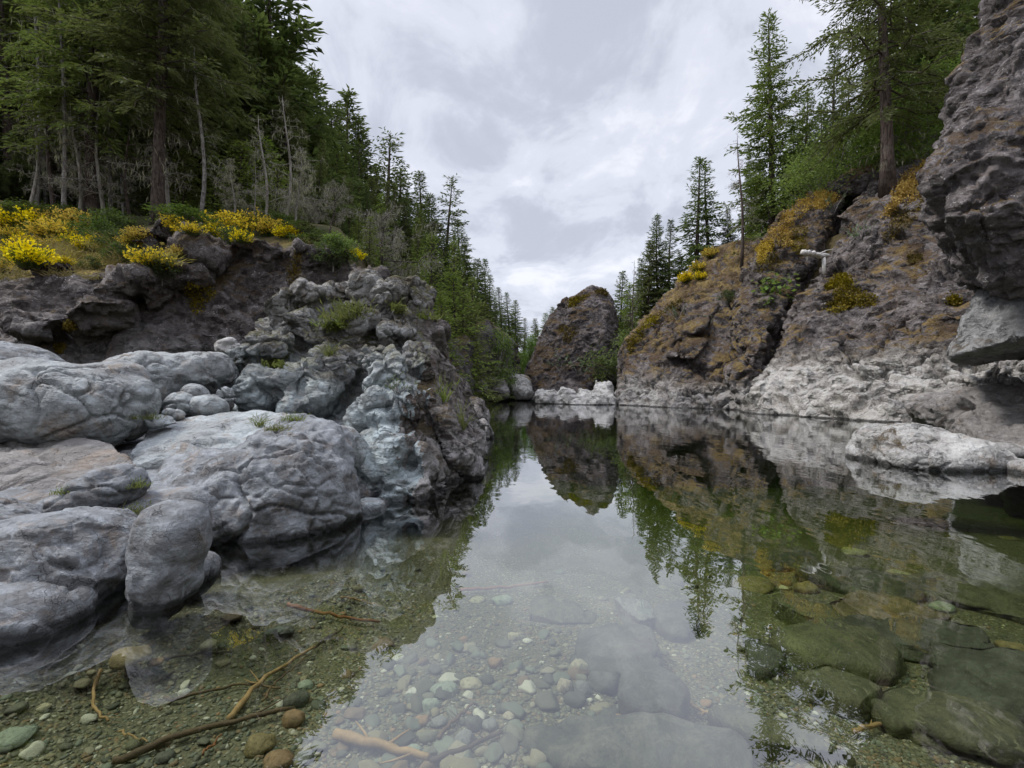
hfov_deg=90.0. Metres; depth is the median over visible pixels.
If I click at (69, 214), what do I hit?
broom bush
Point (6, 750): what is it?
cobble
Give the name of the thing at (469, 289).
fir tree
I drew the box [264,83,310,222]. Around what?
fir tree
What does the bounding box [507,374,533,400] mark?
waterline boulder
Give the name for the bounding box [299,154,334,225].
fir tree
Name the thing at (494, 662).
river stone
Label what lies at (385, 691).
cobble
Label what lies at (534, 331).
fir tree
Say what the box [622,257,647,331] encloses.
fir tree
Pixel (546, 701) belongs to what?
cobble
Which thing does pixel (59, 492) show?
grass tuft
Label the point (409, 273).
young fir
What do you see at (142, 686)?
sunken stick
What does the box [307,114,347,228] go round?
fir tree
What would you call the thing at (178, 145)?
fir tree
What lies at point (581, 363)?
willow sprig
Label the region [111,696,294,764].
sunken stick
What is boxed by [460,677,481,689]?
river stone
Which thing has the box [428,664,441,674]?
cobble
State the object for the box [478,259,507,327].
fir tree
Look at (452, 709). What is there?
cobble
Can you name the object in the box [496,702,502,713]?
cobble
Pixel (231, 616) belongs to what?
river stone
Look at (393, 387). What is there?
willow sprig
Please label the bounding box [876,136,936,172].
leafy tree
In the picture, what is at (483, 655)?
cobble
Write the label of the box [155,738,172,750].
cobble
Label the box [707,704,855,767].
sunken slab
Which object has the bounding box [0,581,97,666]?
rock
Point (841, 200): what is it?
willow sprig
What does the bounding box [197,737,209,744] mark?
cobble
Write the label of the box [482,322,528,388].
bush
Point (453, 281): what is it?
young fir
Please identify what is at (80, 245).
grass clump
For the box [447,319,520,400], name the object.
dark rock wall
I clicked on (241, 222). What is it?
broom bush
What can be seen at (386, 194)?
fir tree
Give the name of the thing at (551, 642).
cobble
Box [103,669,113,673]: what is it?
cobble
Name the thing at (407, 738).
cobble
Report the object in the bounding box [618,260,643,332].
dead tree
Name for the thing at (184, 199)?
fir tree
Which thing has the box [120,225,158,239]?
broom bush
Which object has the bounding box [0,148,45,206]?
fir tree
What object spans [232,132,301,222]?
fir tree
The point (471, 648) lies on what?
cobble
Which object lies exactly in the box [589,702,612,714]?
cobble
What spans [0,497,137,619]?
striped outcrop
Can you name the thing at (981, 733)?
sunken slab
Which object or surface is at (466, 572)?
cobble
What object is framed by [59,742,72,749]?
cobble
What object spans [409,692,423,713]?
cobble
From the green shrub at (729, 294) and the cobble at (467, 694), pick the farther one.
the green shrub at (729, 294)
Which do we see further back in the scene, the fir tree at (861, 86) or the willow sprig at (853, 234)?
the fir tree at (861, 86)
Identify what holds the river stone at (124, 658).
on the riverbed
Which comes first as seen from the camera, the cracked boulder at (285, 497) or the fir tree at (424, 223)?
the cracked boulder at (285, 497)
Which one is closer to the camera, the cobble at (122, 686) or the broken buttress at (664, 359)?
the cobble at (122, 686)
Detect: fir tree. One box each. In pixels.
[0,0,69,195]
[0,0,134,207]
[0,0,205,214]
[0,1,76,200]
[0,3,36,166]
[0,11,33,164]
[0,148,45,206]
[0,165,15,202]
[19,17,140,207]
[19,170,49,204]
[20,0,269,224]
[56,46,145,214]
[56,174,78,209]
[73,1,228,215]
[99,16,271,213]
[100,0,276,215]
[128,0,278,210]
[133,155,192,215]
[141,149,217,213]
[178,0,365,226]
[188,153,241,212]
[194,138,278,214]
[222,0,274,149]
[227,17,281,205]
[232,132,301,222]
[243,158,307,222]
[253,13,350,216]
[262,47,313,205]
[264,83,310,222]
[273,172,310,220]
[280,38,314,128]
[294,75,317,149]
[295,110,313,211]
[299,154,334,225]
[304,63,341,163]
[304,74,357,180]
[306,138,343,228]
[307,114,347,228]
[316,115,352,226]
[321,100,364,210]
[327,144,356,239]
[329,127,371,236]
[332,84,382,230]
[337,198,349,237]
[341,181,357,241]
[345,131,400,230]
[345,158,362,240]
[348,112,393,232]
[351,141,369,210]
[354,187,386,262]
[358,176,387,265]
[364,127,439,262]
[366,163,399,264]
[379,181,401,275]
[384,167,433,281]
[389,191,423,267]
[390,183,401,265]
[390,196,430,280]
[410,170,456,284]
[410,203,435,285]
[415,210,441,288]
[416,193,465,303]
[427,218,449,307]
[428,173,483,306]
[436,233,452,301]
[442,245,461,313]
[448,251,469,314]
[449,218,489,319]
[459,264,468,319]
[460,241,479,323]
[466,270,474,314]
[470,288,484,322]
[471,258,498,322]
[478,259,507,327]
[480,291,490,317]
[482,291,497,324]
[486,275,506,323]
[492,305,499,326]
[493,287,517,341]
[499,305,506,332]
[502,292,525,343]
[510,300,528,351]
[519,318,531,352]
[520,332,528,368]
[529,319,539,345]
[537,312,547,337]
[613,271,631,335]
[617,282,644,345]
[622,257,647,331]
[626,239,664,335]
[633,213,676,319]
[658,219,681,290]
[667,156,722,275]
[671,250,683,287]
[679,160,735,268]
[711,8,831,254]
[717,208,739,246]
[737,153,766,239]
[744,162,767,234]
[755,0,979,197]
[775,117,804,209]
[780,86,824,206]
[795,44,852,196]
[807,102,830,177]
[823,73,859,159]
[844,35,877,150]
[850,15,878,163]
[855,8,902,156]
[861,0,962,166]
[892,0,979,137]
[936,0,979,51]
[950,0,980,34]
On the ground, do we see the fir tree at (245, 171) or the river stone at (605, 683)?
the fir tree at (245, 171)
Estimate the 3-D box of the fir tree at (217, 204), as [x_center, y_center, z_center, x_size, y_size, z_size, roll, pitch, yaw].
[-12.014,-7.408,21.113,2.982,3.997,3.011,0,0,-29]
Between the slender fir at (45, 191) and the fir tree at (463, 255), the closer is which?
the slender fir at (45, 191)
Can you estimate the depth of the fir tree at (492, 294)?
75.50 m
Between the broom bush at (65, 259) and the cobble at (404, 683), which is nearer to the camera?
the cobble at (404, 683)
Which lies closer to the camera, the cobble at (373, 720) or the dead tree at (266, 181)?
the cobble at (373, 720)
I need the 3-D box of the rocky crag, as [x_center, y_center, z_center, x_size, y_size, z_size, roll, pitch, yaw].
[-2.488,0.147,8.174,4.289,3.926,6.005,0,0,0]
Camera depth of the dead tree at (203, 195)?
17.32 m
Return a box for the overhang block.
[947,288,1023,366]
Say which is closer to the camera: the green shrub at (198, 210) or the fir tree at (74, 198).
the green shrub at (198, 210)
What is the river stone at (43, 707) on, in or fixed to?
on the riverbed
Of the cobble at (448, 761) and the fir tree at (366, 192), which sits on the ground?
the fir tree at (366, 192)
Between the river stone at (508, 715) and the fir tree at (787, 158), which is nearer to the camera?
the river stone at (508, 715)
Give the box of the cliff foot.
[904,383,1023,445]
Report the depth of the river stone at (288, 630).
3.01 m
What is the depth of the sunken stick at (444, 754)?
2.00 m
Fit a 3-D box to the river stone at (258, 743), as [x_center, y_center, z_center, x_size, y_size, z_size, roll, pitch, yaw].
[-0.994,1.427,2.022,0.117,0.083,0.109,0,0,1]
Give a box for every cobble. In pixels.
[0,745,12,753]
[1,668,10,672]
[4,702,28,714]
[18,740,46,760]
[35,652,50,660]
[44,753,55,759]
[45,659,54,663]
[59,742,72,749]
[72,677,92,688]
[76,643,84,649]
[80,713,98,723]
[84,746,94,754]
[86,669,96,675]
[101,762,112,767]
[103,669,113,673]
[107,702,120,709]
[117,638,123,643]
[118,682,129,689]
[120,763,135,767]
[143,692,150,697]
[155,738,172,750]
[180,679,190,689]
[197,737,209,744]
[214,659,230,667]
[217,643,226,647]
[244,604,252,609]
[249,655,256,661]
[250,623,261,629]
[262,628,276,637]
[274,626,284,635]
[275,699,282,706]
[301,745,311,751]
[311,700,325,709]
[311,741,326,750]
[335,717,343,724]
[336,742,349,750]
[336,750,348,757]
[340,645,347,649]
[341,669,354,678]
[343,707,365,719]
[347,644,356,649]
[347,701,355,706]
[348,695,361,706]
[349,757,362,767]
[353,586,363,591]
[354,729,369,735]
[358,759,381,767]
[365,714,379,728]
[367,730,388,748]
[370,650,376,655]
[371,637,393,652]
[376,687,391,696]
[381,752,402,767]
[382,657,395,670]
[383,653,394,661]
[389,697,399,704]
[391,703,405,713]
[391,760,408,767]
[393,665,406,677]
[393,730,415,746]
[396,675,411,690]
[402,653,417,664]
[402,679,408,691]
[404,693,413,700]
[404,717,420,731]
[407,578,413,584]
[408,670,415,676]
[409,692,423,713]
[412,678,434,693]
[416,730,436,743]
[417,658,428,665]
[418,760,435,767]
[423,692,434,698]
[423,746,436,756]
[426,638,440,647]
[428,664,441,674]
[431,707,438,717]
[433,653,442,660]
[433,735,453,753]
[435,686,459,699]
[438,672,459,682]
[440,754,459,767]
[445,652,454,665]
[446,705,457,719]
[449,757,477,767]
[451,582,458,586]
[451,740,466,758]
[452,640,463,651]
[454,673,470,684]
[460,636,467,641]
[461,569,470,575]
[462,642,475,651]
[462,690,473,698]
[463,749,473,757]
[465,700,477,704]
[467,645,480,653]
[471,650,480,659]
[472,708,485,719]
[472,744,487,756]
[472,758,479,767]
[480,651,486,658]
[481,674,493,684]
[483,742,503,762]
[492,682,503,690]
[494,639,510,647]
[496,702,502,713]
[499,731,518,754]
[499,758,509,767]
[501,701,525,719]
[503,719,524,730]
[504,722,524,741]
[508,660,523,671]
[509,668,518,675]
[516,675,530,685]
[518,671,526,677]
[518,680,536,693]
[522,756,530,767]
[525,666,535,672]
[529,748,547,767]
[533,679,549,688]
[534,691,559,710]
[536,762,552,767]
[537,629,549,639]
[540,667,555,674]
[541,673,554,684]
[548,639,556,645]
[548,650,560,656]
[553,627,561,633]
[553,672,570,683]
[558,665,566,669]
[562,690,585,708]
[567,667,589,679]
[575,673,587,680]
[586,710,596,715]
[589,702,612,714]
[600,707,619,714]
[621,587,630,593]
[658,585,667,590]
[700,699,712,707]
[727,615,742,620]
[735,646,744,650]
[752,696,762,703]
[779,585,788,590]
[785,659,793,669]
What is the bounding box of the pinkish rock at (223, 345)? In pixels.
[214,337,239,354]
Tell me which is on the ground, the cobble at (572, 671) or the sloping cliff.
the sloping cliff
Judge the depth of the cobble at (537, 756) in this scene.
1.95 m
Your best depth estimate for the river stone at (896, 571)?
5.15 m
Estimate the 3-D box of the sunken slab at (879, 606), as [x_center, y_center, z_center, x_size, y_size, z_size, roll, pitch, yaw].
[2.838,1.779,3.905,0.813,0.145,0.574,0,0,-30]
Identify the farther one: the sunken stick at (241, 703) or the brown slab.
the brown slab
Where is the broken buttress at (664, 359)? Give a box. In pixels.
[614,287,737,409]
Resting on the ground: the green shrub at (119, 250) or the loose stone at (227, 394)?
the green shrub at (119, 250)
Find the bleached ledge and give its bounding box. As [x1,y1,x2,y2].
[533,380,616,404]
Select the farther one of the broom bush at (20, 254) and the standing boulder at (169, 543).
the broom bush at (20, 254)
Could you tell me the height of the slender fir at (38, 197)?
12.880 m
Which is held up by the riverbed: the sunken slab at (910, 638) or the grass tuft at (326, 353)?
the sunken slab at (910, 638)
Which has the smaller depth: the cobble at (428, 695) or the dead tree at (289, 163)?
the cobble at (428, 695)
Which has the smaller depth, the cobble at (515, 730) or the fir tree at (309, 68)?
the cobble at (515, 730)
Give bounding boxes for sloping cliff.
[740,158,1023,422]
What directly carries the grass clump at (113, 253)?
on the ground
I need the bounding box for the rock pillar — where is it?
[524,285,620,399]
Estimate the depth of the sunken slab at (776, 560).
5.53 m
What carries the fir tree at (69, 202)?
on the ground
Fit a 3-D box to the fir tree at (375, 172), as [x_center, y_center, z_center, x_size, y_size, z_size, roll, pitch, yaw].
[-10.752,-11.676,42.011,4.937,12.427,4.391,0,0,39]
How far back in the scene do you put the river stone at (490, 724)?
2.15 m
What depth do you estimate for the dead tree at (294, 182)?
18.43 m
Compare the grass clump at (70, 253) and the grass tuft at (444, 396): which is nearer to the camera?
the grass tuft at (444, 396)
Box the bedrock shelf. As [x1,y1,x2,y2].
[0,411,419,527]
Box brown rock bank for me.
[0,221,390,411]
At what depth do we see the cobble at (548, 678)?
2.51 m
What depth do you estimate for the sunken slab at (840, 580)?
4.61 m
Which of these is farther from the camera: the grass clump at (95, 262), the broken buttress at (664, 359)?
the broken buttress at (664, 359)
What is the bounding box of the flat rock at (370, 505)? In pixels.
[361,497,388,513]
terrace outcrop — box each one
[17,258,73,276]
[129,216,204,252]
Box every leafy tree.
[518,350,526,373]
[520,333,537,374]
[759,110,927,208]
[761,155,877,212]
[802,130,926,208]
[827,97,943,166]
[854,45,963,159]
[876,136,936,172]
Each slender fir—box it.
[0,2,55,204]
[6,6,69,204]
[13,0,88,213]
[42,2,87,213]
[85,1,143,210]
[99,55,151,214]
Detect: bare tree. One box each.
[292,196,331,223]
[300,174,366,233]
[351,200,442,276]
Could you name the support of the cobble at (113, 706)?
on the riverbed
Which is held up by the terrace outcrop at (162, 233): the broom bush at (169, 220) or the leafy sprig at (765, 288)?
the broom bush at (169, 220)
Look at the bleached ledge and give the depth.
30.57 m
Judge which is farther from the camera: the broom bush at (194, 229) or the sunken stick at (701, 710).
the broom bush at (194, 229)
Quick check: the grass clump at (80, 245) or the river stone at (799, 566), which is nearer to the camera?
the river stone at (799, 566)
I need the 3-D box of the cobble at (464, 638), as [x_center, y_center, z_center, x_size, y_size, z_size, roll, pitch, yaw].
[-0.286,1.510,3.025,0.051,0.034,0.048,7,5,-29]
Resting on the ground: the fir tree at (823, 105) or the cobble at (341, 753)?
the fir tree at (823, 105)
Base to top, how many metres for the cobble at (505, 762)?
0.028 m
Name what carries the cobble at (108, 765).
on the riverbed
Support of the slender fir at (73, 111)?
on the ground
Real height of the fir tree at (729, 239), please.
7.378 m
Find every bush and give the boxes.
[0,203,55,229]
[0,216,19,228]
[0,224,31,238]
[0,236,62,268]
[0,257,19,273]
[8,230,38,241]
[15,212,80,239]
[31,207,58,221]
[34,236,58,248]
[49,253,77,264]
[50,205,100,229]
[52,227,83,242]
[69,231,108,251]
[112,231,144,247]
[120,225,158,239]
[123,244,181,272]
[150,212,195,234]
[162,244,183,258]
[168,220,213,236]
[199,207,257,233]
[201,220,224,237]
[226,225,255,244]
[233,205,271,227]
[248,214,282,235]
[269,222,305,237]
[315,226,369,263]
[350,247,368,260]
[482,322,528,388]
[579,327,631,391]
[677,269,693,282]
[685,260,706,271]
[692,270,710,280]
[700,246,719,258]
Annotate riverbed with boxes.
[0,519,1023,767]
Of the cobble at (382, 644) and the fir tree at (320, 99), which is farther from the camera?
the fir tree at (320, 99)
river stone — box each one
[0,725,38,749]
[36,703,52,712]
[109,645,152,669]
[124,735,144,751]
[147,657,164,666]
[155,750,175,764]
[177,688,190,696]
[198,638,216,650]
[221,612,242,621]
[244,732,275,758]
[263,749,294,767]
[279,625,294,635]
[281,709,305,728]
[282,689,309,708]
[293,751,313,765]
[298,679,313,689]
[392,653,403,663]
[401,744,422,761]
[406,687,415,693]
[415,714,429,726]
[422,698,439,711]
[430,681,456,698]
[431,715,448,727]
[454,729,475,744]
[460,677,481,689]
[464,715,482,732]
[469,596,484,603]
[482,717,497,731]
[488,657,502,668]
[491,595,512,605]
[502,711,514,720]
[508,632,519,640]
[523,638,532,643]
[557,678,573,693]
[568,658,588,669]
[574,680,591,694]
[588,670,618,695]
[672,577,688,586]
[730,575,776,593]
[771,675,780,682]
[780,580,791,585]
[790,563,812,567]
[793,581,820,593]
[840,547,868,556]
[886,569,910,574]
[928,601,955,612]
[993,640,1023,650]
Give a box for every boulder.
[0,341,65,361]
[0,357,161,445]
[102,350,238,413]
[125,499,211,628]
[157,413,362,566]
[188,551,221,599]
[341,425,366,469]
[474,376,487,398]
[488,377,509,400]
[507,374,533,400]
[569,622,662,678]
[614,597,655,628]
[617,663,690,720]
[652,600,699,643]
[742,636,786,681]
[771,595,844,625]
[788,664,882,723]
[916,0,1023,300]
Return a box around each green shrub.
[0,196,54,216]
[0,199,38,214]
[0,199,39,216]
[31,201,91,216]
[60,209,118,243]
[73,203,138,231]
[75,255,105,269]
[89,224,125,253]
[92,237,137,262]
[97,212,143,227]
[141,200,225,226]
[151,249,186,285]
[186,206,222,223]
[212,210,257,221]
[212,222,248,244]
[259,211,299,223]
[270,217,325,234]
[288,227,348,243]
[307,231,358,271]
[716,289,735,304]
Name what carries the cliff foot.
on the ground
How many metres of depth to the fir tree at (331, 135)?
35.78 m
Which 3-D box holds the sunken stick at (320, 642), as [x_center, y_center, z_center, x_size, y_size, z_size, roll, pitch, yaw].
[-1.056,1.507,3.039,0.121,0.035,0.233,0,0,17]
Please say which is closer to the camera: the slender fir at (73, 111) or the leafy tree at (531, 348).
the slender fir at (73, 111)
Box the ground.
[0,200,845,577]
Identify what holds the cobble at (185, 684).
on the riverbed
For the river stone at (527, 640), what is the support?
on the riverbed
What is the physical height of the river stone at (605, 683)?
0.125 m
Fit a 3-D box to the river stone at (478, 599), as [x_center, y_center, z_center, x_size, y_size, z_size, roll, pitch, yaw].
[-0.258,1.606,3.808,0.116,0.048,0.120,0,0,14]
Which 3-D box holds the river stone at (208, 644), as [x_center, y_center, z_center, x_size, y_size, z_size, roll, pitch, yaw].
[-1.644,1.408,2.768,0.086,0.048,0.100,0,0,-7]
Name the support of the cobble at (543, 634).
on the riverbed
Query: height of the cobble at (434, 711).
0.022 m
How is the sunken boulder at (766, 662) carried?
on the riverbed
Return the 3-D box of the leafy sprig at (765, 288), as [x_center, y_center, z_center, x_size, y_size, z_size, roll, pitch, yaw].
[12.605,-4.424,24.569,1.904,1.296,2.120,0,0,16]
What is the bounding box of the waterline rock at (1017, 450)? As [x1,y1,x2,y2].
[993,442,1023,458]
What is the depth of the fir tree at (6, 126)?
20.88 m
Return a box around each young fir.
[350,202,368,247]
[356,216,389,267]
[367,192,397,273]
[389,230,412,276]
[398,263,449,352]
[406,217,430,278]
[413,232,464,354]
[413,258,436,309]
[433,293,476,384]
[437,270,504,398]
[438,238,483,365]
[445,293,506,403]
[456,305,511,401]
[462,275,500,375]
[472,300,514,398]
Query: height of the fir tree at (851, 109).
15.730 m
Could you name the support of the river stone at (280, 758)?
on the riverbed
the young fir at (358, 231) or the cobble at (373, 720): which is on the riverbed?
the cobble at (373, 720)
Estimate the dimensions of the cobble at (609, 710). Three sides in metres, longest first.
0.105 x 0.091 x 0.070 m
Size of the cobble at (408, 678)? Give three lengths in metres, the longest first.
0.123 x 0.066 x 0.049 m
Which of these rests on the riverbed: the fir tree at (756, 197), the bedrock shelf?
the bedrock shelf
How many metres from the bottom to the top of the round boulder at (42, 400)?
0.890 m
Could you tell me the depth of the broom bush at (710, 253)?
36.90 m
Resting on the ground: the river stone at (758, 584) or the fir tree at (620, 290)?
the fir tree at (620, 290)
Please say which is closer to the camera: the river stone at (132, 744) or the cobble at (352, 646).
the river stone at (132, 744)
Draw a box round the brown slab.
[0,437,136,506]
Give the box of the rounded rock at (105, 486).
[35,463,150,512]
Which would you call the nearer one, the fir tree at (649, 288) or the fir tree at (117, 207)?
the fir tree at (117, 207)
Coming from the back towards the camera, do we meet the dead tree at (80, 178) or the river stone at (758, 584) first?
the dead tree at (80, 178)
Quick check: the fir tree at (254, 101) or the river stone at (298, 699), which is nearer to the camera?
the river stone at (298, 699)
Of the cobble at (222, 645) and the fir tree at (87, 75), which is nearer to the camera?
the cobble at (222, 645)
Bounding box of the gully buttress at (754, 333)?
[722,164,878,410]
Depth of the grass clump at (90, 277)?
11.98 m
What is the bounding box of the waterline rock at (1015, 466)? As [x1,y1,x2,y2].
[1006,459,1023,474]
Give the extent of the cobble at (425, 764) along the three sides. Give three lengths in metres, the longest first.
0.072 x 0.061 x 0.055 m
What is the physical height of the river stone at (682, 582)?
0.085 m
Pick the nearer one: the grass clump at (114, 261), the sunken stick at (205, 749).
the sunken stick at (205, 749)
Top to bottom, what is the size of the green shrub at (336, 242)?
0.967 m
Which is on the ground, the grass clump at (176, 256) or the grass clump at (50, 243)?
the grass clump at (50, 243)
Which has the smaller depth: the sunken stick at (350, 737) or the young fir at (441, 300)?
the sunken stick at (350, 737)
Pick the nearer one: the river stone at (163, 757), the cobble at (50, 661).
the river stone at (163, 757)
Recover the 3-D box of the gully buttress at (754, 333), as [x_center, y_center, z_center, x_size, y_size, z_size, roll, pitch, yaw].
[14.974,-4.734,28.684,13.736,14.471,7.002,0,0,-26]
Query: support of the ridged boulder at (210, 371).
on the bedrock shelf
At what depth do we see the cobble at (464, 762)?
1.93 m
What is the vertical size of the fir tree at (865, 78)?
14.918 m
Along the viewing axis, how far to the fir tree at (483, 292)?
66.15 m
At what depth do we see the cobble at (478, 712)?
2.23 m
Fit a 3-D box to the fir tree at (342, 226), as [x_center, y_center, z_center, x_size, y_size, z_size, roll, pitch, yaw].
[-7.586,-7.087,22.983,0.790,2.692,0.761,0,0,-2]
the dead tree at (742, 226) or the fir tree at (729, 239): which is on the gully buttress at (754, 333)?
the dead tree at (742, 226)
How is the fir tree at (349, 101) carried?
on the ground
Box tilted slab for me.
[129,410,288,469]
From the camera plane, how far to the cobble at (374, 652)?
2.93 m
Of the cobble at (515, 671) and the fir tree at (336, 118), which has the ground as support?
the fir tree at (336, 118)
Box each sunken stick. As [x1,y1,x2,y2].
[90,669,109,721]
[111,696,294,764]
[118,729,147,742]
[137,670,174,689]
[162,682,280,701]
[163,650,231,660]
[202,734,221,754]
[226,645,315,719]
[261,654,310,701]
[286,602,379,622]
[314,627,342,647]
[332,721,429,763]
[340,596,379,605]
[429,722,507,762]
[437,702,473,739]
[460,581,547,591]
[690,700,707,715]
[851,719,881,733]
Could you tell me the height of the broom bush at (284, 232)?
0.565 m
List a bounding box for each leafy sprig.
[750,271,799,289]
[751,279,799,301]
[759,293,793,308]
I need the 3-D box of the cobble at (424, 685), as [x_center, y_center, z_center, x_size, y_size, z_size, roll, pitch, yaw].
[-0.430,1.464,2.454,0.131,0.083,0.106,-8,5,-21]
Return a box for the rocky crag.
[225,268,488,525]
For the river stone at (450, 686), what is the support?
on the riverbed
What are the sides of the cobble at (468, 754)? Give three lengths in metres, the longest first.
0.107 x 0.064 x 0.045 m
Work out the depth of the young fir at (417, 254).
33.05 m
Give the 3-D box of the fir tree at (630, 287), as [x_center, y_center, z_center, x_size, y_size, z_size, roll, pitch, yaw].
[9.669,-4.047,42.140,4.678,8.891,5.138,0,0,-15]
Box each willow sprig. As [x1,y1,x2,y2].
[378,372,416,393]
[543,348,579,371]
[568,355,593,378]
[664,302,689,319]
[811,188,851,214]
[842,214,875,241]
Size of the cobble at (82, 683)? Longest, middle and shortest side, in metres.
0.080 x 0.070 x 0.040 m
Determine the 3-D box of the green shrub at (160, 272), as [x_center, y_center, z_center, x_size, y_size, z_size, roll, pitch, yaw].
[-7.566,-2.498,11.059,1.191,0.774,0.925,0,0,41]
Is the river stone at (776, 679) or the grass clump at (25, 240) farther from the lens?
the grass clump at (25, 240)
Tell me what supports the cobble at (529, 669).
on the riverbed
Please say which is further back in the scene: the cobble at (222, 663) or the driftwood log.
the driftwood log
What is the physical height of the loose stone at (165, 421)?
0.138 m
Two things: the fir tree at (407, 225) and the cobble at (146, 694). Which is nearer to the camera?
the cobble at (146, 694)
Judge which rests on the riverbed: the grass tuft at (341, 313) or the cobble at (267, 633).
the cobble at (267, 633)
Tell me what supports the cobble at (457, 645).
on the riverbed
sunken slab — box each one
[522,712,753,767]
[529,595,595,624]
[705,549,821,571]
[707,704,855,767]
[768,617,906,686]
[794,565,936,603]
[829,590,950,620]
[844,614,993,662]
[869,687,1023,767]
[906,569,1023,624]
[925,641,1023,723]
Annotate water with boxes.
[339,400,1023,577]
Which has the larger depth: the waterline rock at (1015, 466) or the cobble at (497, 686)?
the waterline rock at (1015, 466)
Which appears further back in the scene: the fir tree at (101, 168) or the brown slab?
the fir tree at (101, 168)
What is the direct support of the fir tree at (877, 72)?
on the ground
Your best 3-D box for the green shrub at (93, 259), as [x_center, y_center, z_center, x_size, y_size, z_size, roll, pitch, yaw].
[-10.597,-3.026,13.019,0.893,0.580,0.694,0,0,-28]
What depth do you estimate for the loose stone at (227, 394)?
6.03 m
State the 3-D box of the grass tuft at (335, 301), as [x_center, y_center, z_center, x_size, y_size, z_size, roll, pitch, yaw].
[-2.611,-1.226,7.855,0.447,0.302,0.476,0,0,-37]
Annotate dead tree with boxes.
[0,78,82,212]
[1,86,79,203]
[37,86,133,211]
[44,100,113,209]
[83,114,151,215]
[98,70,196,213]
[182,39,224,210]
[213,157,258,214]
[242,115,289,217]
[243,152,272,216]
[261,96,328,220]
[268,149,320,221]
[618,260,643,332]
[721,133,765,267]
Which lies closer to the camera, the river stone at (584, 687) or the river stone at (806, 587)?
the river stone at (584, 687)
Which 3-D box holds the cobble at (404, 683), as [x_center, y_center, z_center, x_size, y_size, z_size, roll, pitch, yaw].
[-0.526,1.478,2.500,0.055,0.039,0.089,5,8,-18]
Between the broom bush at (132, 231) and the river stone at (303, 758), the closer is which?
the river stone at (303, 758)
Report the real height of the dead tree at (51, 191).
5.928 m
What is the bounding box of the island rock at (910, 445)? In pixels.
[845,422,1017,471]
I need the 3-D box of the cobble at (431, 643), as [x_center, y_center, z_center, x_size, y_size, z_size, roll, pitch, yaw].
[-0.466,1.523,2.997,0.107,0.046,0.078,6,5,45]
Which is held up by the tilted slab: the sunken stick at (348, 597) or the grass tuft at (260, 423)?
the grass tuft at (260, 423)
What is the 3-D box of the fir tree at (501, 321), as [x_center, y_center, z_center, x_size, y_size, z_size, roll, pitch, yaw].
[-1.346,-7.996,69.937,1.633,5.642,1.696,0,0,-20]
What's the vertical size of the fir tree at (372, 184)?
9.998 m
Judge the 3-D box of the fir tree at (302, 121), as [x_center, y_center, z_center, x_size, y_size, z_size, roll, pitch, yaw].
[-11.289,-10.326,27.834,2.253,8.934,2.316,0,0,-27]
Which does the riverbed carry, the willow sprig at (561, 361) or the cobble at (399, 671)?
the cobble at (399, 671)
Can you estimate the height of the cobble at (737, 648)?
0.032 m
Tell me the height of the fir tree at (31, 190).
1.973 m
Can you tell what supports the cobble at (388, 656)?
on the riverbed
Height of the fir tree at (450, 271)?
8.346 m
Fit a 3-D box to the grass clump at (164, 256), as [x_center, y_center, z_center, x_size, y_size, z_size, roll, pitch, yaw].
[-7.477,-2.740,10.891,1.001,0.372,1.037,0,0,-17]
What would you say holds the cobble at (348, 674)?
on the riverbed
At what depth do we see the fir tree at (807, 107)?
39.00 m
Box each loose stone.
[144,414,175,428]
[161,408,185,420]
[162,391,193,415]
[180,383,209,395]
[188,394,229,415]
[216,386,235,403]
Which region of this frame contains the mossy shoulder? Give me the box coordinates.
[636,237,762,327]
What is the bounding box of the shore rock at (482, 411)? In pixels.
[469,396,494,439]
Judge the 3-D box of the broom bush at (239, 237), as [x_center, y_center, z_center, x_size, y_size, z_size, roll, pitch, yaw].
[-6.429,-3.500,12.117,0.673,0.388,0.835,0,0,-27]
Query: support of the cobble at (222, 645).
on the riverbed
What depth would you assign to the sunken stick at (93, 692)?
2.35 m
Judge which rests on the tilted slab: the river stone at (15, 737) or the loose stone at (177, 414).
the loose stone at (177, 414)
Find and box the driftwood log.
[800,249,831,273]
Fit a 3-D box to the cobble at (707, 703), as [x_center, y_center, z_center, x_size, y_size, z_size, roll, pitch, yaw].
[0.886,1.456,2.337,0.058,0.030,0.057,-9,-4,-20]
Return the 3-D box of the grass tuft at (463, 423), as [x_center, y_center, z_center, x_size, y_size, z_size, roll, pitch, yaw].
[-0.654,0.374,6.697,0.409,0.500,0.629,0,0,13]
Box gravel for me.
[0,564,1023,767]
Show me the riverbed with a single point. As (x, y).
(614, 559)
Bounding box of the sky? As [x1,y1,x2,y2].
[244,0,956,349]
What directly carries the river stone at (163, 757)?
on the riverbed
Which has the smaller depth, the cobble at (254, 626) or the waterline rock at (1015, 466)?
the cobble at (254, 626)
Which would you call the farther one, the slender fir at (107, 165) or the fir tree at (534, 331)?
the fir tree at (534, 331)
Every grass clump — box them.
[0,264,31,276]
[0,267,30,280]
[8,232,41,246]
[32,235,67,248]
[33,260,85,276]
[40,233,88,257]
[40,235,75,249]
[41,242,92,258]
[52,235,79,250]
[58,246,94,269]
[58,247,98,257]
[64,235,96,249]
[75,268,103,279]
[78,233,107,249]
[78,254,110,266]
[82,226,121,248]
[82,245,113,259]
[89,243,135,260]
[91,251,130,263]
[126,244,196,267]
[147,247,184,264]
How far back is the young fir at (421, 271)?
22.97 m
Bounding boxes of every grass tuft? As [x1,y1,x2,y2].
[49,484,71,495]
[119,499,152,514]
[125,412,141,419]
[126,474,152,488]
[140,412,168,419]
[248,412,271,427]
[264,422,297,431]
[281,412,310,420]
[309,308,341,327]
[313,341,341,356]
[317,298,368,321]
[325,295,344,312]
[334,295,377,313]
[414,306,448,320]
[435,374,461,402]
[453,397,476,430]

